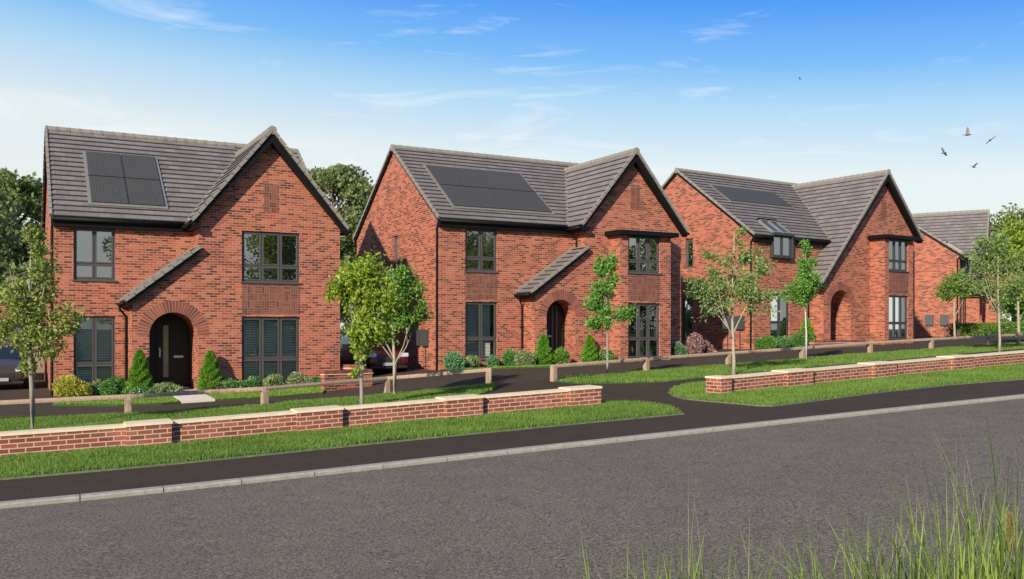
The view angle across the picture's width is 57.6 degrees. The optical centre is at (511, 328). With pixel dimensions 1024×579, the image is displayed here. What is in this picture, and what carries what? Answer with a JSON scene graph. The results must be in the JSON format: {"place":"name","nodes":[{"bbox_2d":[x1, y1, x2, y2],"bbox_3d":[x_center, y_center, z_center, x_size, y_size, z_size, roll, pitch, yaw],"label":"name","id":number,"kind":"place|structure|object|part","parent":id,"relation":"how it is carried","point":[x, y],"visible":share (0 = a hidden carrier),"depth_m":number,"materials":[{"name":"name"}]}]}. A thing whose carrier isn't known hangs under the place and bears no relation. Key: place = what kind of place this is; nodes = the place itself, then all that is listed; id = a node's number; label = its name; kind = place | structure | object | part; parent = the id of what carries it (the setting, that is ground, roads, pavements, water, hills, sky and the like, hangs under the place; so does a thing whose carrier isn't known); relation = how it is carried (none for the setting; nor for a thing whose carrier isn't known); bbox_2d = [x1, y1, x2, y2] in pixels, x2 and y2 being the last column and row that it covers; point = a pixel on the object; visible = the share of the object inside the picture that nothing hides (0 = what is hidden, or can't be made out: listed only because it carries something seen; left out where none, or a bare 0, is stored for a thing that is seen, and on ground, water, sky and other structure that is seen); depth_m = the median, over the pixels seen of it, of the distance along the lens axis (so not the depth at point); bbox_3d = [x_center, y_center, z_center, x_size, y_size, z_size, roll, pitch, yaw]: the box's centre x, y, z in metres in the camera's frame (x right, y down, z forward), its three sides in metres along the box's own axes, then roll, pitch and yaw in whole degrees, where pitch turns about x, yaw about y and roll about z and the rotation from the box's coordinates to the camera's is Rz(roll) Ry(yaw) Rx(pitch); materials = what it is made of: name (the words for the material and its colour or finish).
{"place":"outdoors","nodes":[
{"label":"outdoors","id":0,"kind":"place"},
{"bbox_2d":[52,394,179,405],"bbox_3d":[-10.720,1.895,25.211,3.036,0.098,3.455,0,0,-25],"label":"lawn grass","id":1,"kind":"structure","parent":0,"point":[166,399],"depth_m":24.49,"materials":[{"name":"green plant"}]},
{"bbox_2d":[174,394,214,402],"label":"paving","id":2,"kind":"structure","parent":0,"point":[194,398],"depth_m":25.24,"materials":[{"name":"beige stone"}]},
{"bbox_2d":[152,382,183,392],"bbox_3d":[-10.070,1.779,27.253,0.944,0.500,0.953,0,0,-23],"label":"shrub","id":3,"kind":"object","parent":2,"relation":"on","point":[164,387],"visible":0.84,"depth_m":26.95,"materials":[{"name":"green plant"}]},
{"bbox_2d":[207,386,324,400],"bbox_3d":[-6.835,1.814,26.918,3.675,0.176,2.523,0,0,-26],"label":"lawn grass","id":4,"kind":"structure","parent":0,"point":[293,391],"depth_m":26.55,"materials":[{"name":"green plant"}]},
{"bbox_2d":[0,382,682,477],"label":"turf","id":5,"kind":"structure","parent":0,"point":[271,451],"depth_m":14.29,"materials":[{"name":"green plant"}]},
{"bbox_2d":[0,221,88,427],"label":"young tree","id":6,"kind":"object","parent":5,"relation":"on","point":[17,297],"visible":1,"depth_m":17.73,"materials":[{"name":"green plant"}]},
{"bbox_2d":[0,368,490,412],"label":"knee rail fence","id":7,"kind":"object","parent":5,"relation":"on","point":[264,390],"visible":0.84,"depth_m":21.72,"materials":[{"name":"beige wood"}]},
{"bbox_2d":[323,246,408,404],"bbox_3d":[-3.130,0.041,19.959,1.862,3.564,1.358,0,0,0],"label":"young tree","id":8,"kind":"object","parent":5,"relation":"on","point":[364,306],"visible":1,"depth_m":19.76,"materials":[{"name":"green plant"}]},
{"bbox_2d":[358,259,434,393],"bbox_3d":[-2.924,0.016,23.269,1.895,3.567,1.461,0,0,24],"label":"young tree","id":9,"kind":"object","parent":5,"relation":"on","point":[407,319],"visible":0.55,"depth_m":23.23,"materials":[{"name":"green plant"}]},
{"bbox_2d":[0,398,1023,578],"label":"road","id":10,"kind":"structure","parent":0,"point":[461,519],"depth_m":9.37,"materials":[{"name":"grey asphalt"}]},
{"bbox_2d":[0,349,1023,500],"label":"footpath","id":11,"kind":"structure","parent":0,"point":[700,414],"depth_m":14.58,"materials":[{"name":"grey asphalt"}]},
{"bbox_2d":[0,413,683,479],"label":"edging","id":12,"kind":"object","parent":11,"relation":"on","point":[65,473],"visible":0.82,"depth_m":14.01,"materials":[{"name":"concrete"}]},
{"bbox_2d":[668,378,1023,406],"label":"edging","id":13,"kind":"object","parent":11,"relation":"on","point":[671,394],"visible":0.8,"depth_m":19.09,"materials":[{"name":"concrete"}]},
{"bbox_2d":[0,337,1023,417],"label":"driveway","id":14,"kind":"structure","parent":0,"point":[17,391],"depth_m":29.41,"materials":[{"name":"black asphalt"}]},
{"bbox_2d":[0,344,28,388],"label":"parked car","id":15,"kind":"object","parent":14,"relation":"on","point":[10,373],"visible":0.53,"depth_m":30.63,"materials":[{"name":"blue paint"}]},
{"bbox_2d":[25,343,43,380],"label":"timber gate","id":16,"kind":"structure","parent":14,"relation":"on","point":[40,373],"depth_m":34.72,"materials":[{"name":"beige wood"}]},
{"bbox_2d":[55,393,122,397],"bbox_3d":[-11.770,2.017,27.022,2.600,0.173,1.900,0,0,-28],"label":"planting bed","id":17,"kind":"object","parent":14,"relation":"on","point":[90,395],"visible":0.07,"depth_m":27.15,"materials":[{"name":"soil"}]},
{"bbox_2d":[52,374,93,396],"bbox_3d":[-12.699,1.684,26.899,1.143,0.745,0.924,0,0,0],"label":"shrub","id":18,"kind":"object","parent":17,"relation":"on","point":[71,385],"visible":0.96,"depth_m":26.73,"materials":[{"name":"yellow plant"}]},
{"bbox_2d":[85,378,104,394],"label":"shrub","id":19,"kind":"object","parent":17,"relation":"on","point":[94,384],"visible":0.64,"depth_m":27.34,"materials":[{"name":"green plant"}]},
{"bbox_2d":[95,376,125,394],"bbox_3d":[-11.844,1.704,27.451,0.963,0.676,1.038,0,0,0],"label":"shrub","id":20,"kind":"object","parent":17,"relation":"on","point":[116,385],"visible":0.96,"depth_m":27.34,"materials":[{"name":"green plant"}]},
{"bbox_2d":[121,384,153,393],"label":"shrub","id":21,"kind":"object","parent":17,"relation":"on","point":[141,390],"visible":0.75,"depth_m":26.68,"materials":[{"name":"green plant"}]},
{"bbox_2d":[123,350,153,393],"bbox_3d":[-10.780,1.303,27.053,0.872,1.424,0.846,0,0,0],"label":"dwarf conifer","id":22,"kind":"object","parent":17,"relation":"on","point":[139,367],"visible":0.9,"depth_m":26.88,"materials":[{"name":"green plant"}]},
{"bbox_2d":[340,335,408,371],"bbox_3d":[-5.181,0.848,34.199,2.000,1.484,3.805,0,0,-29],"label":"parked car","id":23,"kind":"object","parent":14,"relation":"on","point":[380,358],"visible":0.52,"depth_m":32.88,"materials":[{"name":"black paint"}]},
{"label":"side window","id":24,"kind":"part","parent":23,"relation":"part of","materials":[{"name":"grey glass"}]},
{"bbox_2d":[441,362,626,370],"bbox_3d":[0.779,1.404,33.501,6.779,0.357,1.794,0,0,-13],"label":"planting bed","id":25,"kind":"object","parent":14,"relation":"on","point":[489,366],"visible":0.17,"depth_m":33.49,"materials":[{"name":"soil"}]},
{"bbox_2d":[443,351,465,369],"bbox_3d":[-2.056,1.137,32.541,0.749,0.765,1.048,0,0,-24],"label":"shrub","id":26,"kind":"object","parent":25,"relation":"on","point":[454,359],"visible":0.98,"depth_m":32.29,"materials":[{"name":"green plant"}]},
{"bbox_2d":[463,355,480,367],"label":"shrub","id":27,"kind":"object","parent":25,"relation":"on","point":[472,361],"visible":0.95,"depth_m":32.84,"materials":[{"name":"green plant"}]},
{"bbox_2d":[485,355,499,366],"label":"shrub","id":28,"kind":"object","parent":25,"relation":"on","point":[493,360],"visible":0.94,"depth_m":33.25,"materials":[{"name":"green plant"}]},
{"bbox_2d":[501,348,517,365],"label":"shrub","id":29,"kind":"object","parent":25,"relation":"on","point":[508,358],"visible":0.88,"depth_m":33.52,"materials":[{"name":"green plant"}]},
{"bbox_2d":[513,348,536,365],"bbox_3d":[0.484,1.062,32.879,0.762,0.756,0.734,0,0,24],"label":"shrub","id":30,"kind":"object","parent":25,"relation":"on","point":[525,357],"visible":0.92,"depth_m":32.77,"materials":[{"name":"green plant"}]},
{"bbox_2d":[534,334,554,364],"bbox_3d":[1.139,0.779,33.415,0.843,1.212,0.814,0,0,0],"label":"dwarf conifer","id":31,"kind":"object","parent":25,"relation":"on","point":[544,356],"visible":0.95,"depth_m":33.21,"materials":[{"name":"green plant"}]},
{"bbox_2d":[552,346,570,363],"bbox_3d":[1.707,0.981,33.604,0.862,0.776,0.863,0,0,0],"label":"shrub","id":32,"kind":"object","parent":25,"relation":"on","point":[560,355],"visible":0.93,"depth_m":33.38,"materials":[{"name":"green plant"}]},
{"bbox_2d":[580,335,599,361],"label":"dwarf conifer","id":33,"kind":"object","parent":25,"relation":"on","point":[589,350],"visible":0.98,"depth_m":34.20,"materials":[{"name":"green plant"}]},
{"bbox_2d":[597,348,616,360],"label":"shrub","id":34,"kind":"object","parent":25,"relation":"on","point":[601,354],"visible":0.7,"depth_m":34.37,"materials":[{"name":"green plant"}]},
{"bbox_2d":[671,341,686,358],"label":"shrub","id":35,"kind":"object","parent":14,"relation":"on","point":[678,348],"visible":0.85,"depth_m":36.14,"materials":[{"name":"green plant"}]},
{"bbox_2d":[683,332,704,353],"bbox_3d":[7.320,0.652,37.460,0.804,1.075,0.853,0,0,35],"label":"shrub","id":36,"kind":"object","parent":14,"relation":"on","point":[694,343],"visible":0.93,"depth_m":37.29,"materials":[{"name":"pink plant"}]},
{"bbox_2d":[704,340,713,352],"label":"shrub","id":37,"kind":"object","parent":14,"relation":"on","point":[708,348],"visible":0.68,"depth_m":37.92,"materials":[{"name":"pink plant"}]},
{"bbox_2d":[932,267,971,339],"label":"young tree","id":38,"kind":"object","parent":14,"relation":"on","point":[946,293],"visible":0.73,"depth_m":49.86,"materials":[{"name":"green plant"}]},
{"bbox_2d":[949,321,1023,336],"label":"hedge","id":39,"kind":"object","parent":14,"relation":"on","point":[976,329],"visible":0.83,"depth_m":53.64,"materials":[{"name":"green plant"}]},
{"bbox_2d":[0,0,1023,328],"label":"sky","id":40,"kind":"structure","parent":0,"point":[715,86],"materials":[{"name":"blue"}]},
{"bbox_2d":[448,364,605,370],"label":"lawn","id":41,"kind":"structure","parent":0,"point":[525,367],"depth_m":32.26,"materials":[{"name":"green plant"}]},
{"bbox_2d":[516,398,1023,578],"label":"tall grass","id":42,"kind":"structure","parent":0,"point":[984,573],"depth_m":3.50,"materials":[{"name":"green plant"}]},
{"bbox_2d":[555,341,1023,383],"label":"turf","id":43,"kind":"structure","parent":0,"point":[753,372],"depth_m":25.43,"materials":[{"name":"green plant"}]},
{"bbox_2d":[581,251,639,376],"bbox_3d":[2.753,-0.347,26.120,1.664,3.677,1.130,0,0,0],"label":"young tree","id":44,"kind":"object","parent":43,"relation":"on","point":[596,302],"visible":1,"depth_m":26.04,"materials":[{"name":"green plant"}]},
{"bbox_2d":[682,225,785,374],"bbox_3d":[6.059,-0.751,25.605,2.862,4.260,1.461,0,0,0],"label":"young tree","id":45,"kind":"object","parent":43,"relation":"on","point":[738,290],"visible":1,"depth_m":25.52,"materials":[{"name":"green plant"}]},
{"bbox_2d":[550,333,1023,381],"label":"knee rail fence","id":46,"kind":"object","parent":43,"relation":"on","point":[554,367],"visible":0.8,"depth_m":30.99,"materials":[{"name":"beige wood"}]},
{"bbox_2d":[777,239,824,359],"bbox_3d":[9.762,-0.916,31.168,1.384,4.246,1.284,0,0,-21],"label":"young tree","id":47,"kind":"object","parent":43,"relation":"on","point":[802,292],"visible":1,"depth_m":31.10,"materials":[{"name":"green plant"}]},
{"bbox_2d":[951,230,1023,351],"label":"young tree","id":48,"kind":"object","parent":43,"relation":"on","point":[987,283],"visible":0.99,"depth_m":33.36,"materials":[{"name":"green plant"}]},
{"bbox_2d":[978,215,1023,344],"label":"young tree","id":49,"kind":"object","parent":43,"relation":"on","point":[1015,229],"visible":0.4,"depth_m":38.43,"materials":[{"name":"green plant"}]},
{"bbox_2d":[669,362,1023,404],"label":"turf","id":50,"kind":"structure","parent":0,"point":[837,396],"depth_m":19.72,"materials":[{"name":"green plant"}]},
{"bbox_2d":[965,127,970,135],"bbox_3d":[19.517,-8.466,40.007,0.224,0.378,0.304,0,0,-40],"label":"flying pigeon","id":51,"kind":"object","parent":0,"point":[967,131],"visible":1,"depth_m":39.96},
{"bbox_2d":[1005,512,1014,577],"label":"seed head grass","id":52,"kind":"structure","parent":0,"point":[1009,526],"depth_m":3.49,"materials":[{"name":"beige plant"}]},
{"bbox_3d":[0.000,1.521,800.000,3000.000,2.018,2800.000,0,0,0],"label":"ground","id":53,"kind":"structure","parent":0,"visible":0},
{"bbox_2d":[0,184,40,307],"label":"broadleaf tree","id":54,"kind":"object","parent":53,"relation":"on","point":[7,219],"visible":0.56,"depth_m":43.48,"materials":[{"name":"green plant"}]},
{"bbox_2d":[0,167,44,281],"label":"broadleaf tree","id":55,"kind":"object","parent":53,"relation":"on","point":[27,193],"visible":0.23,"depth_m":48.59,"materials":[{"name":"green plant"}]},
{"bbox_2d":[0,299,44,380],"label":"brick garage","id":56,"kind":"structure","parent":53,"relation":"on","point":[14,332],"depth_m":35.26,"materials":[{"name":"red"}]},
{"bbox_2d":[2,325,24,354],"bbox_3d":[-19.350,0.923,35.034,2.450,2.113,0.035,0,0,-28],"label":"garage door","id":57,"kind":"structure","parent":56,"relation":"in","point":[14,332],"depth_m":35.29,"materials":[{"name":"grey"}]},
{"bbox_2d":[41,125,350,396],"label":"brick house","id":58,"kind":"structure","parent":53,"relation":"on","point":[179,258],"depth_m":28.86,"materials":[{"name":"red brick"}]},
{"bbox_2d":[74,316,114,385],"bbox_3d":[-12.552,0.674,27.987,1.234,2.099,0.630,0,0,-28],"label":"window","id":59,"kind":"structure","parent":58,"relation":"in","point":[94,349],"depth_m":27.98,"materials":[{"name":"clear glass"}]},
{"bbox_2d":[72,227,116,281],"bbox_3d":[-12.552,-2.204,27.987,1.234,1.595,0.630,0,0,-28],"label":"window","id":60,"kind":"structure","parent":58,"relation":"in","point":[94,248],"depth_m":28.10,"materials":[{"name":"grey glass"}]},
{"bbox_2d":[157,319,188,387],"bbox_3d":[-10.527,0.783,28.940,0.980,2.148,0.102,0,0,-28],"label":"door","id":61,"kind":"structure","parent":58,"relation":"in","point":[172,334],"depth_m":28.96,"materials":[{"name":"black wood"}]},
{"bbox_2d":[242,317,298,383],"bbox_3d":[-7.650,0.674,29.359,1.907,2.099,0.630,0,0,-28],"label":"window","id":62,"kind":"structure","parent":58,"relation":"in","point":[270,345],"depth_m":29.32,"materials":[{"name":"clear glass"}]},
{"bbox_2d":[240,231,301,283],"bbox_3d":[-7.650,-2.216,29.359,1.907,1.620,0.630,0,0,-28],"label":"window","id":63,"kind":"structure","parent":58,"relation":"in","point":[267,257],"depth_m":29.45,"materials":[{"name":"clear glass"}]},
{"bbox_2d":[0,385,601,456],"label":"brick boundary wall","id":64,"kind":"structure","parent":53,"relation":"on","point":[145,432],"depth_m":15.97,"materials":[{"name":"brick"}]},
{"bbox_2d":[307,163,374,322],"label":"broadleaf tree","id":65,"kind":"object","parent":53,"relation":"on","point":[350,187],"visible":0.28,"depth_m":56.42,"materials":[{"name":"green plant"}]},
{"bbox_2d":[320,369,372,390],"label":"garden wall","id":66,"kind":"structure","parent":53,"relation":"on","point":[331,375],"depth_m":27.80,"materials":[{"name":"red brick"}]},
{"bbox_2d":[340,364,365,369],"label":"garden wall","id":67,"kind":"structure","parent":53,"relation":"on","point":[346,366],"depth_m":30.32,"materials":[{"name":"red brick"}]},
{"bbox_2d":[0,394,1023,508],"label":"kerb","id":68,"kind":"structure","parent":53,"relation":"on","point":[167,488],"depth_m":12.82,"materials":[{"name":"concrete"}]},
{"bbox_2d":[353,144,688,370],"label":"brick house","id":69,"kind":"structure","parent":53,"relation":"on","point":[500,252],"depth_m":34.83,"materials":[{"name":"red brick"}]},
{"bbox_2d":[395,236,397,270],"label":"window","id":70,"kind":"structure","parent":69,"relation":"in","point":[396,237],"depth_m":36.53,"materials":[{"name":"grey glass"}]},
{"bbox_2d":[464,228,498,272],"bbox_3d":[-1.227,-2.801,33.756,1.384,1.575,0.630,0,0,-29],"label":"window","id":71,"kind":"structure","parent":69,"relation":"in","point":[480,244],"depth_m":33.94,"materials":[{"name":"grey glass"}]},
{"bbox_2d":[465,302,498,359],"bbox_3d":[-1.227,0.086,33.756,1.384,2.099,0.630,0,0,-29],"label":"window","id":72,"kind":"structure","parent":69,"relation":"in","point":[480,317],"depth_m":33.76,"materials":[{"name":"grey glass"}]},
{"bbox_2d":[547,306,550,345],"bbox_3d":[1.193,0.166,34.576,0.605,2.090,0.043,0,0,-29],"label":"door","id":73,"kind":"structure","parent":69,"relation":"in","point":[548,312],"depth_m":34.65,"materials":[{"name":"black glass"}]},
{"bbox_2d":[627,235,661,274],"bbox_3d":[4.841,-2.761,35.243,1.583,1.435,0.630,0,0,-29],"label":"window","id":74,"kind":"structure","parent":69,"relation":"in","point":[643,251],"depth_m":35.40,"materials":[{"name":"grey glass"}]},
{"bbox_2d":[628,303,661,359],"bbox_3d":[4.841,0.101,35.243,1.583,2.129,0.630,0,0,-29],"label":"window","id":75,"kind":"structure","parent":69,"relation":"in","point":[643,332],"depth_m":35.42,"materials":[{"name":"grey glass"}]},
{"bbox_2d":[340,311,1023,338],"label":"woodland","id":76,"kind":"object","parent":53,"relation":"on","point":[344,332],"depth_m":97.68,"materials":[{"name":"green plant"}]},
{"bbox_2d":[661,168,923,349],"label":"brick house","id":77,"kind":"structure","parent":53,"relation":"on","point":[862,233],"depth_m":44.08,"materials":[{"name":"red brick"}]},
{"bbox_2d":[683,297,691,339],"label":"window","id":78,"kind":"structure","parent":77,"relation":"in","point":[687,303],"depth_m":44.77,"materials":[{"name":"grey"}]},
{"bbox_2d":[686,238,692,267],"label":"window","id":79,"kind":"structure","parent":77,"relation":"in","point":[689,242],"depth_m":44.66,"materials":[{"name":"grey glass"}]},
{"bbox_2d":[771,294,787,337],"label":"window","id":80,"kind":"structure","parent":77,"relation":"in","point":[779,325],"depth_m":42.57,"materials":[{"name":"grey"}]},
{"bbox_2d":[771,236,793,258],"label":"window","id":81,"kind":"structure","parent":77,"relation":"in","point":[782,245],"depth_m":42.15,"materials":[{"name":"grey"}]},
{"bbox_2d":[888,295,906,339],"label":"window","id":82,"kind":"structure","parent":77,"relation":"in","point":[897,304],"depth_m":44.51,"materials":[{"name":"grey glass"}]},
{"bbox_2d":[889,239,909,272],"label":"window","id":83,"kind":"structure","parent":77,"relation":"in","point":[897,248],"depth_m":44.96,"materials":[{"name":"grey"}]},
{"bbox_2d":[810,340,865,348],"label":"garden wall","id":84,"kind":"structure","parent":53,"relation":"on","point":[819,342],"depth_m":41.13,"materials":[{"name":"brick"}]},
{"bbox_2d":[705,350,1023,393],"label":"brick boundary wall","id":85,"kind":"structure","parent":53,"relation":"on","point":[780,377],"depth_m":22.19,"materials":[{"name":"brick"}]},
{"bbox_2d":[911,209,997,336],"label":"brick house","id":86,"kind":"structure","parent":53,"relation":"on","point":[945,243],"depth_m":56.16,"materials":[{"name":"red brick"}]},
{"bbox_2d":[990,202,1023,327],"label":"broadleaf tree","id":87,"kind":"object","parent":53,"relation":"on","point":[997,226],"visible":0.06,"depth_m":73.24,"materials":[{"name":"green plant"}]},
{"bbox_2d":[991,229,1023,320],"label":"broadleaf tree","id":88,"kind":"object","parent":53,"relation":"on","point":[1014,307],"visible":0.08,"depth_m":66.22,"materials":[{"name":"green plant"}]},
{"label":"planting bed","id":89,"kind":"structure","parent":53,"relation":"on","visible":0},
{"bbox_2d":[196,350,223,389],"bbox_3d":[-9.037,1.309,28.000,0.868,1.352,0.839,0,0,0],"label":"dwarf conifer","id":90,"kind":"object","parent":89,"relation":"on","point":[210,364],"visible":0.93,"depth_m":27.82,"materials":[{"name":"green plant"}]},
{"bbox_2d":[206,379,227,389],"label":"shrub","id":91,"kind":"object","parent":89,"relation":"on","point":[222,383],"visible":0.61,"depth_m":27.85,"materials":[{"name":"green plant"}]},
{"bbox_2d":[222,377,246,388],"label":"shrub","id":92,"kind":"object","parent":89,"relation":"on","point":[234,383],"visible":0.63,"depth_m":28.08,"materials":[{"name":"green plant"}]},
{"bbox_2d":[241,375,262,387],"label":"shrub","id":93,"kind":"object","parent":89,"relation":"on","point":[252,381],"visible":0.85,"depth_m":28.43,"materials":[{"name":"green plant"}]},
{"bbox_2d":[261,373,284,386],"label":"shrub","id":94,"kind":"object","parent":89,"relation":"on","point":[273,380],"visible":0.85,"depth_m":28.57,"materials":[{"name":"green plant"}]},
{"bbox_2d":[286,371,313,384],"bbox_3d":[-6.589,1.618,28.978,0.896,0.622,1.049,0,0,0],"label":"shrub","id":95,"kind":"object","parent":89,"relation":"on","point":[298,378],"visible":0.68,"depth_m":28.87,"materials":[{"name":"green plant"}]},
{"bbox_2d":[311,375,320,382],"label":"shrub","id":96,"kind":"object","parent":89,"relation":"on","point":[316,379],"visible":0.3,"depth_m":29.37,"materials":[{"name":"green plant"}]},
{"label":"planting bed","id":97,"kind":"structure","parent":0,"visible":0},
{"bbox_2d":[754,335,777,349],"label":"shrub","id":98,"kind":"object","parent":97,"relation":"on","point":[769,342],"visible":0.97,"depth_m":40.80,"materials":[{"name":"green plant"}]},
{"bbox_2d":[776,336,793,347],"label":"shrub","id":99,"kind":"object","parent":97,"relation":"on","point":[784,342],"visible":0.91,"depth_m":41.46,"materials":[{"name":"green plant"}]},
{"bbox_2d":[790,331,808,346],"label":"shrub","id":100,"kind":"object","parent":97,"relation":"on","point":[798,340],"visible":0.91,"depth_m":41.99,"materials":[{"name":"green plant"}]},
{"bbox_2d":[800,317,814,346],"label":"shrub","id":101,"kind":"object","parent":97,"relation":"on","point":[811,331],"visible":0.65,"depth_m":42.28,"materials":[{"name":"green plant"}]}
]}

